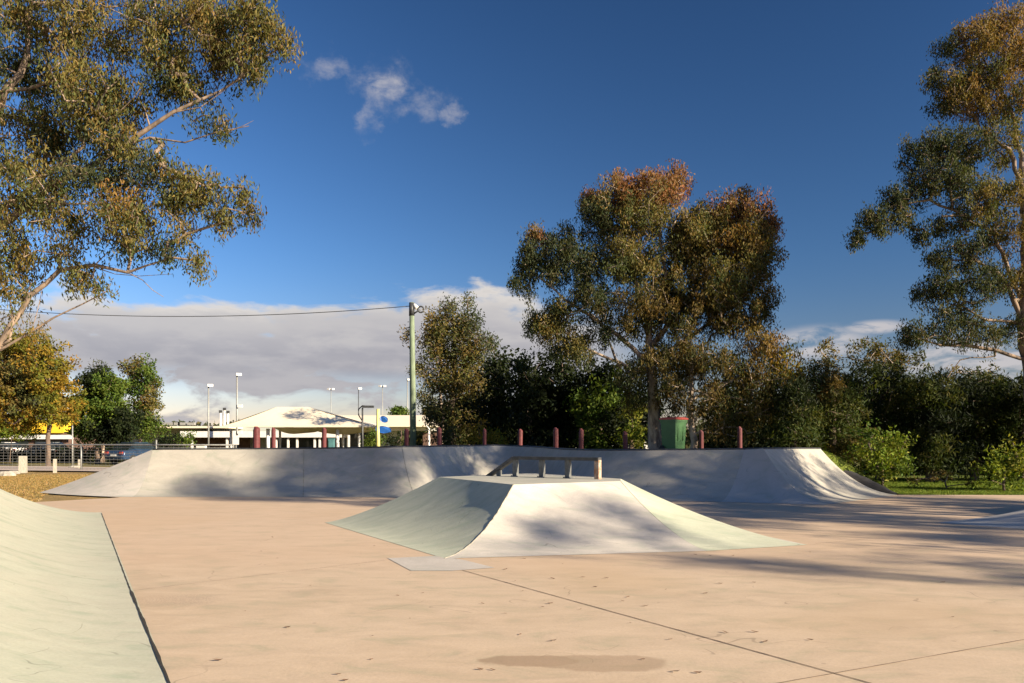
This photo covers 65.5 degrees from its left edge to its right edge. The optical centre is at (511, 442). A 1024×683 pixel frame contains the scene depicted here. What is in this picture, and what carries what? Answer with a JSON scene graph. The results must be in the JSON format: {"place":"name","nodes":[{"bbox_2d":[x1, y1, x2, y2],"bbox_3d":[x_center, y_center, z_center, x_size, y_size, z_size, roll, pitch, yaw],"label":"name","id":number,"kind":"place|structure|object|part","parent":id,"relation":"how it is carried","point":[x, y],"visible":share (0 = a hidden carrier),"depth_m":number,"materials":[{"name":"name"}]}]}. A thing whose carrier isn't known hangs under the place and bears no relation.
{"place":"outdoors","nodes":[
{"label":"outdoors","id":0,"kind":"place"},
{"bbox_2d":[0,471,16,475],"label":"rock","id":1,"kind":"object","parent":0,"point":[7,473],"visible":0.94,"depth_m":36.58,"materials":[{"name":"beige stone"}]},
{"bbox_2d":[0,474,90,501],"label":"dry grass","id":2,"kind":"structure","parent":0,"point":[42,479],"depth_m":29.84,"materials":[{"name":"brown plant"}]},
{"bbox_2d":[0,440,233,469],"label":"fence","id":3,"kind":"object","parent":2,"relation":"on","point":[129,450],"visible":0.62,"depth_m":41.85,"materials":[{"name":"metal"}]},
{"bbox_2d":[0,420,95,452],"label":"yellow building","id":4,"kind":"structure","parent":0,"point":[61,435],"depth_m":95.53,"materials":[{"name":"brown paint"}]},
{"bbox_2d":[18,440,27,447],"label":"window","id":5,"kind":"structure","parent":4,"relation":"in","point":[25,441],"depth_m":95.52,"materials":[{"name":"black glass"}]},
{"bbox_2d":[0,466,108,470],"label":"path","id":6,"kind":"structure","parent":0,"point":[48,468],"depth_m":44.84,"materials":[{"name":"grey concrete"}]},
{"bbox_2d":[0,452,1016,501],"bbox_3d":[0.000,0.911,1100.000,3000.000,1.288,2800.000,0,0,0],"label":"ground","id":7,"kind":"structure","parent":0,"point":[54,497],"depth_m":35.13,"materials":[{"name":"green plant"}]},
{"bbox_2d":[0,442,23,454],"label":"parked car","id":8,"kind":"object","parent":7,"relation":"on","point":[9,446],"visible":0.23,"depth_m":79.21,"materials":[{"name":"white paint"}]},
{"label":"window","id":9,"kind":"part","parent":8,"relation":"part of","materials":[{"name":"black glass"}]},
{"bbox_2d":[0,421,44,462],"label":"tree","id":10,"kind":"object","parent":7,"relation":"on","point":[4,434],"visible":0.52,"depth_m":59.82,"materials":[{"name":"green plant"}]},
{"bbox_2d":[18,456,27,472],"bbox_3d":[-24.864,1.143,40.500,0.330,0.914,0.330,0,0,-17],"label":"timber post","id":11,"kind":"object","parent":7,"relation":"on","point":[22,467],"visible":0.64,"depth_m":40.36,"materials":[{"name":"beige wood"}]},
{"bbox_2d":[0,324,88,465],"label":"autumn tree","id":12,"kind":"object","parent":7,"relation":"on","point":[39,378],"visible":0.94,"depth_m":51.12,"materials":[{"name":"yellow plant"}]},
{"bbox_2d":[24,442,70,455],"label":"parked car","id":13,"kind":"object","parent":7,"relation":"on","point":[54,446],"visible":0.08,"depth_m":65.31,"materials":[{"name":"silver metal"}]},
{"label":"window","id":14,"kind":"part","parent":13,"relation":"part of","materials":[{"name":"black glass"}]},
{"bbox_2d":[53,459,56,472],"bbox_3d":[-23.237,1.220,40.500,0.152,0.761,0.152,0,0,-17],"label":"timber post","id":15,"kind":"object","parent":7,"relation":"on","point":[54,465],"visible":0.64,"depth_m":40.44,"materials":[{"name":"beige wood"}]},
{"bbox_2d":[72,425,72,465],"bbox_3d":[-27.590,0.266,50.000,0.102,2.667,0.102,0,0,-22],"label":"stake","id":16,"kind":"object","parent":7,"relation":"on","point":[72,445],"visible":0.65,"depth_m":49.96,"materials":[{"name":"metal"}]},
{"bbox_2d":[0,443,175,461],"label":"hedge","id":17,"kind":"object","parent":7,"relation":"on","point":[56,453],"visible":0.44,"depth_m":62.47,"materials":[{"name":"green plant"}]},
{"bbox_2d":[89,358,113,461],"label":"wispy tree","id":18,"kind":"object","parent":7,"relation":"on","point":[104,366],"visible":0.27,"depth_m":61.95,"materials":[{"name":"green plant"}]},
{"bbox_2d":[65,364,145,463],"bbox_3d":[-29.573,-2.039,57.763,5.795,7.485,4.653,0,0,0],"label":"shade tree","id":19,"kind":"object","parent":7,"relation":"on","point":[107,418],"visible":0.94,"depth_m":57.18,"materials":[{"name":"green plant"}]},
{"bbox_2d":[104,442,155,463],"bbox_3d":[-26.742,0.743,56.962,1.830,1.515,4.380,0,0,20],"label":"parked car","id":20,"kind":"object","parent":7,"relation":"on","point":[140,451],"visible":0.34,"depth_m":55.62,"materials":[{"name":"blue paint"}]},
{"bbox_3d":[-26.866,0.265,56.624,1.598,0.510,2.700,0,0,20],"label":"window","id":21,"kind":"part","parent":20,"relation":"part of","materials":[{"name":"black glass"}]},
{"bbox_2d":[116,352,171,442],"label":"poplar tree","id":22,"kind":"object","parent":7,"relation":"on","point":[143,388],"visible":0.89,"depth_m":61.55,"materials":[{"name":"green plant"}]},
{"bbox_2d":[0,0,303,350],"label":"gum tree","id":23,"kind":"object","parent":7,"relation":"on","point":[113,142],"visible":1,"depth_m":14.34,"materials":[{"name":"green plant"}]},
{"bbox_2d":[157,431,183,447],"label":"bush","id":24,"kind":"object","parent":7,"relation":"on","point":[165,439],"visible":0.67,"depth_m":65.24,"materials":[{"name":"green plant"}]},
{"bbox_2d":[171,430,196,447],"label":"bush","id":25,"kind":"object","parent":7,"relation":"on","point":[185,438],"visible":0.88,"depth_m":65.77,"materials":[{"name":"green plant"}]},
{"bbox_2d":[207,384,212,447],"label":"floodlight mast","id":26,"kind":"object","parent":7,"relation":"on","point":[209,385],"visible":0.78,"depth_m":81.92,"materials":[{"name":"metal"}]},
{"bbox_2d":[232,436,238,444],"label":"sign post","id":27,"kind":"object","parent":7,"relation":"on","point":[235,440],"visible":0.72,"depth_m":69.89,"materials":[{"name":"metal"}]},
{"bbox_2d":[232,373,242,447],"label":"floodlight mast","id":28,"kind":"object","parent":7,"relation":"on","point":[236,432],"visible":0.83,"depth_m":83.91,"materials":[{"name":"metal"}]},
{"bbox_2d":[253,426,259,447],"bbox_3d":[-8.339,-0.069,26.000,0.232,0.906,0.219,0,0,0],"label":"bollard","id":29,"kind":"object","parent":7,"relation":"on","point":[256,436],"visible":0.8,"depth_m":25.91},
{"bbox_2d":[271,427,275,447],"bbox_3d":[-8.235,-0.066,27.500,0.152,0.903,0.143,0,0,0],"label":"bollard","id":30,"kind":"object","parent":7,"relation":"on","point":[273,437],"visible":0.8,"depth_m":27.45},
{"bbox_2d":[130,415,437,447],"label":"clubhouse","id":31,"kind":"structure","parent":7,"relation":"on","point":[221,435],"depth_m":90.15,"materials":[{"name":"white paint"}]},
{"bbox_2d":[219,410,221,425],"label":"chimney","id":32,"kind":"object","parent":31,"relation":"on","point":[220,418],"visible":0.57,"depth_m":95.91,"materials":[{"name":"white paint"}]},
{"bbox_2d":[223,408,225,425],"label":"chimney","id":33,"kind":"object","parent":31,"relation":"on","point":[224,416],"visible":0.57,"depth_m":95.91,"materials":[{"name":"white paint"}]},
{"bbox_2d":[226,411,229,423],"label":"chimney","id":34,"kind":"object","parent":31,"relation":"on","point":[227,412],"visible":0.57,"depth_m":95.89,"materials":[{"name":"white paint"}]},
{"bbox_2d":[277,438,286,447],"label":"window","id":35,"kind":"structure","parent":31,"relation":"in","point":[283,440],"depth_m":90.26,"materials":[{"name":"black glass"}]},
{"bbox_2d":[289,438,295,447],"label":"window","id":36,"kind":"structure","parent":31,"relation":"in","point":[292,441],"depth_m":90.26,"materials":[{"name":"black glass"}]},
{"bbox_2d":[299,438,313,447],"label":"window","id":37,"kind":"structure","parent":31,"relation":"in","point":[303,442],"depth_m":90.26,"materials":[{"name":"black glass"}]},
{"bbox_2d":[317,438,326,446],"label":"window","id":38,"kind":"structure","parent":31,"relation":"in","point":[317,438],"depth_m":90.26,"materials":[{"name":"black glass"}]},
{"bbox_2d":[335,438,345,446],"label":"window","id":39,"kind":"structure","parent":31,"relation":"in","point":[340,439],"depth_m":90.26,"materials":[{"name":"black glass"}]},
{"bbox_2d":[350,433,367,446],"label":"window","id":40,"kind":"structure","parent":31,"relation":"in","point":[353,437],"depth_m":90.26,"materials":[{"name":"black glass"}]},
{"bbox_2d":[221,407,386,447],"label":"pavilion","id":41,"kind":"structure","parent":7,"relation":"on","point":[294,420],"depth_m":75.25,"materials":[{"name":"white paint"}]},
{"bbox_2d":[322,427,326,446],"bbox_3d":[-6.133,-0.053,26.000,0.164,0.874,0.147,0,0,0],"label":"bollard","id":42,"kind":"object","parent":7,"relation":"on","point":[324,435],"visible":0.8,"depth_m":25.94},
{"bbox_2d":[328,438,334,446],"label":"storage locker","id":43,"kind":"object","parent":7,"relation":"on","point":[331,442],"visible":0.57,"depth_m":71.78,"materials":[{"name":"teal plastic"}]},
{"bbox_2d":[358,405,373,446],"bbox_3d":[-11.009,-0.610,60.000,1.185,4.420,0.350,0,0,0],"label":"street lamp","id":44,"kind":"object","parent":7,"relation":"on","point":[362,434],"visible":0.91,"depth_m":59.94,"materials":[{"name":"metal"}]},
{"bbox_2d":[359,427,387,446],"bbox_3d":[-10.959,0.167,61.920,2.249,3.084,2.714,0,0,29],"label":"bush","id":45,"kind":"object","parent":7,"relation":"on","point":[371,441],"visible":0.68,"depth_m":61.88,"materials":[{"name":"green plant"}]},
{"bbox_2d":[378,385,385,414],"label":"floodlight mast","id":46,"kind":"object","parent":7,"relation":"on","point":[382,395],"visible":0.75,"depth_m":124.94,"materials":[{"name":"metal"}]},
{"bbox_2d":[376,409,390,445],"bbox_3d":[-9.682,-0.462,60.000,1.165,4.124,0.340,0,0,0],"label":"play pole","id":47,"kind":"object","parent":7,"relation":"on","point":[382,429],"visible":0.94,"depth_m":59.90,"materials":[{"name":"yellow metal"}]},
{"bbox_2d":[382,433,403,445],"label":"bush","id":48,"kind":"object","parent":7,"relation":"on","point":[393,441],"visible":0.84,"depth_m":65.60,"materials":[{"name":"green plant"}]},
{"bbox_2d":[386,405,409,445],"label":"tree","id":49,"kind":"object","parent":7,"relation":"on","point":[397,410],"visible":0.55,"depth_m":109.41,"materials":[{"name":"green plant"}]},
{"bbox_2d":[404,428,408,445],"bbox_3d":[-3.443,-0.036,26.000,0.156,0.841,0.147,0,0,0],"label":"bollard","id":50,"kind":"object","parent":7,"relation":"on","point":[406,437],"visible":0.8,"depth_m":25.94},
{"bbox_2d":[407,379,409,413],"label":"floodlight mast","id":51,"kind":"object","parent":7,"relation":"on","point":[407,392],"visible":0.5,"depth_m":119.91,"materials":[{"name":"metal"}]},
{"bbox_2d":[409,302,423,445],"bbox_3d":[-5.380,-3.040,44.958,0.886,9.743,0.370,0,0,13],"label":"power pole","id":52,"kind":"object","parent":7,"relation":"on","point":[412,306],"visible":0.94,"depth_m":44.87,"materials":[{"name":"metal"}]},
{"bbox_2d":[0,306,408,316],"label":"power cable","id":53,"kind":"object","parent":52,"relation":"hanging from","point":[215,316],"visible":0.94,"depth_m":47.36,"materials":[{"name":"black rubber"}]},
{"bbox_2d":[418,402,439,432],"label":"tree","id":54,"kind":"object","parent":7,"relation":"on","point":[424,413],"visible":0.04,"depth_m":104.34,"materials":[{"name":"green plant"}]},
{"bbox_2d":[437,427,441,444],"bbox_3d":[-2.416,-0.066,26.500,0.162,0.900,0.147,0,0,0],"label":"bollard","id":55,"kind":"object","parent":7,"relation":"on","point":[439,435],"visible":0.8,"depth_m":26.44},
{"bbox_2d":[405,326,476,443],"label":"gum tree","id":56,"kind":"object","parent":7,"relation":"on","point":[418,369],"visible":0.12,"depth_m":69.93,"materials":[{"name":"green plant"}]},
{"bbox_2d":[397,291,502,444],"bbox_3d":[-3.739,-3.748,47.989,6.588,10.910,4.411,0,0,0],"label":"gum tree","id":57,"kind":"object","parent":7,"relation":"on","point":[463,375],"visible":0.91,"depth_m":47.45,"materials":[{"name":"green plant"}]},
{"bbox_2d":[45,419,923,449],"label":"distant wood","id":58,"kind":"object","parent":7,"relation":"on","point":[419,437],"visible":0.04,"depth_m":163.82,"materials":[{"name":"green plant"}]},
{"bbox_2d":[483,428,485,444],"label":"bollard","id":59,"kind":"object","parent":7,"relation":"on","point":[484,436],"visible":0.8,"depth_m":28.45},
{"bbox_2d":[464,418,511,444],"bbox_3d":[-1.108,-0.196,37.831,2.411,2.050,3.338,0,0,0],"label":"bush","id":60,"kind":"object","parent":7,"relation":"on","point":[494,437],"visible":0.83,"depth_m":37.60,"materials":[{"name":"green plant"}]},
{"bbox_2d":[455,345,521,444],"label":"fig tree","id":61,"kind":"object","parent":7,"relation":"on","point":[495,413],"visible":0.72,"depth_m":43.16,"materials":[{"name":"green plant"}]},
{"bbox_2d":[518,429,522,444],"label":"bollard","id":62,"kind":"object","parent":7,"relation":"on","point":[520,436],"visible":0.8,"depth_m":29.93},
{"bbox_2d":[500,346,568,446],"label":"fig tree","id":63,"kind":"object","parent":7,"relation":"on","point":[530,399],"visible":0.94,"depth_m":40.41,"materials":[{"name":"green plant"}]},
{"bbox_2d":[440,385,666,448],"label":"undergrowth","id":64,"kind":"object","parent":7,"relation":"on","point":[644,419],"visible":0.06,"depth_m":48.84,"materials":[{"name":"green plant"}]},
{"bbox_2d":[553,427,558,447],"bbox_3d":[1.543,-0.075,28.000,0.188,0.904,0.171,0,0,0],"label":"bollard","id":65,"kind":"object","parent":7,"relation":"on","point":[555,437],"visible":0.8,"depth_m":27.93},
{"bbox_2d":[527,351,592,448],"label":"fig tree","id":66,"kind":"object","parent":7,"relation":"on","point":[563,424],"visible":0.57,"depth_m":41.25,"materials":[{"name":"green plant"}]},
{"bbox_2d":[579,428,583,448],"bbox_3d":[2.345,-0.051,27.000,0.176,0.847,0.157,0,0,0],"label":"bollard","id":67,"kind":"object","parent":7,"relation":"on","point":[581,438],"visible":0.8,"depth_m":26.93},
{"bbox_2d":[561,357,636,448],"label":"fig tree","id":68,"kind":"object","parent":7,"relation":"on","point":[603,417],"visible":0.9,"depth_m":39.28,"materials":[{"name":"green plant"}]},
{"bbox_2d":[623,431,627,448],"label":"bollard","id":69,"kind":"object","parent":7,"relation":"on","point":[625,442],"visible":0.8,"depth_m":25.44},
{"bbox_2d":[611,397,647,448],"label":"young tree","id":70,"kind":"object","parent":7,"relation":"on","point":[634,437],"visible":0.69,"depth_m":37.70,"materials":[{"name":"green plant"}]},
{"bbox_2d":[506,158,789,448],"bbox_3d":[5.680,-5.707,32.961,11.878,12.317,5.116,0,0,0],"label":"gum tree","id":71,"kind":"object","parent":7,"relation":"on","point":[696,238],"visible":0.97,"depth_m":32.39,"materials":[{"name":"green plant"}]},
{"bbox_2d":[658,417,687,448],"bbox_3d":[4.971,-0.247,24.622,0.578,1.061,0.743,0,0,-38],"label":"wheelie bin","id":72,"kind":"object","parent":7,"relation":"on","point":[673,431],"visible":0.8,"depth_m":24.41,"materials":[{"name":"green plastic"}]},
{"bbox_2d":[699,430,703,447],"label":"bollard","id":73,"kind":"object","parent":7,"relation":"on","point":[701,438],"visible":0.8,"depth_m":24.95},
{"bbox_2d":[650,320,817,447],"bbox_3d":[8.720,-2.170,31.436,6.615,5.406,4.019,0,0,0],"label":"gum tree","id":74,"kind":"object","parent":7,"relation":"on","point":[748,379],"visible":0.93,"depth_m":31.18,"materials":[{"name":"green plant"}]},
{"bbox_2d":[737,426,741,447],"bbox_3d":[7.038,-0.055,24.600,0.153,0.878,0.138,0,0,0],"label":"bollard","id":75,"kind":"object","parent":7,"relation":"on","point":[739,435],"visible":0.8,"depth_m":24.54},
{"bbox_2d":[753,369,833,450],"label":"tree","id":76,"kind":"object","parent":7,"relation":"on","point":[796,426],"visible":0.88,"depth_m":29.31,"materials":[{"name":"green plant"}]},
{"bbox_2d":[806,336,847,373],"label":"gum tree","id":77,"kind":"object","parent":7,"relation":"on","point":[826,358],"visible":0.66,"depth_m":43.51,"materials":[{"name":"green plant"}]},
{"bbox_2d":[797,358,890,464],"bbox_3d":[12.569,-0.917,30.911,3.014,4.941,4.610,0,0,0],"label":"tree","id":78,"kind":"object","parent":7,"relation":"on","point":[827,395],"visible":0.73,"depth_m":30.35,"materials":[{"name":"green plant"}]},
{"bbox_2d":[697,364,1023,475],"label":"undergrowth","id":79,"kind":"object","parent":7,"relation":"on","point":[728,441],"visible":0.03,"depth_m":37.67,"materials":[{"name":"green plant"}]},
{"bbox_2d":[843,470,900,494],"bbox_3d":[10.837,1.250,23.942,0.940,0.810,1.794,0,0,-36],"label":"soil heap","id":80,"kind":"object","parent":7,"relation":"on","point":[868,482],"visible":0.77,"depth_m":23.71,"materials":[{"name":"grey concrete"}]},
{"bbox_2d":[841,418,920,485],"bbox_3d":[12.154,0.381,26.556,2.446,2.419,2.351,0,0,0],"label":"bush","id":81,"kind":"object","parent":7,"relation":"on","point":[885,460],"visible":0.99,"depth_m":26.30,"materials":[{"name":"green plant"}]},
{"bbox_2d":[842,335,926,379],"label":"gum tree","id":82,"kind":"object","parent":7,"relation":"on","point":[876,351],"visible":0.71,"depth_m":41.75,"materials":[{"name":"green plant"}]},
{"bbox_2d":[843,356,926,478],"bbox_3d":[15.552,-1.026,33.269,3.270,5.492,4.985,0,0,0],"label":"tree","id":83,"kind":"object","parent":7,"relation":"on","point":[883,405],"visible":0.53,"depth_m":32.24,"materials":[{"name":"green plant"}]},
{"bbox_2d":[840,0,1023,398],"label":"gum tree","id":84,"kind":"object","parent":7,"relation":"on","point":[962,89],"visible":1,"depth_m":28.71,"materials":[{"name":"green plant"}]},
{"bbox_2d":[887,363,979,482],"bbox_3d":[16.470,-0.712,30.805,3.072,4.830,4.504,0,0,0],"label":"tree","id":85,"kind":"object","parent":7,"relation":"on","point":[937,452],"visible":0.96,"depth_m":30.40,"materials":[{"name":"green plant"}]},
{"bbox_2d":[906,469,980,488],"bbox_3d":[14.065,1.282,26.097,2.352,0.818,1.389,0,0,0],"label":"bush","id":86,"kind":"object","parent":7,"relation":"on","point":[932,477],"visible":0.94,"depth_m":25.98,"materials":[{"name":"green plant"}]},
{"bbox_2d":[923,358,999,472],"bbox_3d":[22.870,-1.250,39.803,3.153,5.906,3.741,0,0,0],"label":"gum tree","id":87,"kind":"object","parent":7,"relation":"on","point":[977,371],"visible":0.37,"depth_m":39.42,"materials":[{"name":"green plant"}]},
{"bbox_2d":[929,366,1023,480],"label":"tree","id":88,"kind":"object","parent":7,"relation":"on","point":[982,386],"visible":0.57,"depth_m":31.33,"materials":[{"name":"green plant"}]},
{"bbox_2d":[968,434,1023,491],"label":"bush","id":89,"kind":"object","parent":7,"relation":"on","point":[1014,469],"visible":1,"depth_m":24.88,"materials":[{"name":"green plant"}]},
{"bbox_2d":[979,368,1023,481],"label":"tree","id":90,"kind":"object","parent":7,"relation":"on","point":[1019,415],"visible":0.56,"depth_m":30.81,"materials":[{"name":"green plant"}]},
{"bbox_2d":[0,0,1023,428],"label":"sky","id":91,"kind":"structure","parent":0,"point":[406,153],"materials":[{"name":"blue"}]},
{"bbox_2d":[36,495,1023,682],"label":"pavement","id":92,"kind":"structure","parent":0,"point":[856,603],"depth_m":7.56,"materials":[{"name":"beige concrete"}]},
{"bbox_2d":[0,489,169,682],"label":"concrete bank","id":93,"kind":"structure","parent":92,"relation":"on","point":[69,612],"depth_m":6.96,"materials":[{"name":"grey concrete"}]},
{"bbox_2d":[101,513,170,682],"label":"pavement gap","id":94,"kind":"object","parent":92,"relation":"on","point":[158,656],"visible":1,"depth_m":6.41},
{"bbox_2d":[388,556,494,570],"bbox_3d":[-0.905,1.496,9.905,0.984,0.001,1.282,0,0,-23],"label":"pavement patch","id":95,"kind":"object","parent":92,"relation":"on","point":[430,563],"visible":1,"depth_m":9.76,"materials":[{"name":"grey concrete"}]},
{"bbox_2d":[41,445,894,504],"bbox_3d":[-1.339,0.837,24.705,25.070,1.526,8.297,0,0,9],"label":"quarter pipe","id":96,"kind":"object","parent":92,"relation":"on","point":[782,475],"visible":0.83,"depth_m":22.72,"materials":[{"name":"grey concrete"}]},
{"bbox_2d":[325,473,805,557],"bbox_3d":[0.495,1.073,14.076,6.139,0.866,7.994,0,0,-30],"label":"funbox","id":97,"kind":"object","parent":92,"relation":"on","point":[523,514],"visible":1,"depth_m":12.16,"materials":[{"name":"grey concrete"}]},
{"bbox_2d":[486,456,600,478],"bbox_3d":[0.540,0.480,14.870,2.567,0.430,0.140,0,0,37],"label":"grind rail","id":98,"kind":"object","parent":97,"relation":"on","point":[513,460],"visible":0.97,"depth_m":14.81,"materials":[{"name":"metal"}]},
{"bbox_2d":[124,523,1023,682],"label":"pavement joint","id":99,"kind":"object","parent":92,"relation":"on","point":[735,645],"visible":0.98,"depth_m":5.87,"materials":[{"name":"concrete"}]},
{"bbox_2d":[822,450,1023,494],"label":"green grass","id":100,"kind":"structure","parent":0,"point":[902,484],"depth_m":26.29,"materials":[{"name":"green plant"}]},
{"bbox_2d":[937,509,1023,528],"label":"concrete bank","id":101,"kind":"structure","parent":0,"point":[1014,519],"depth_m":14.79,"materials":[{"name":"grey concrete"}]}
]}

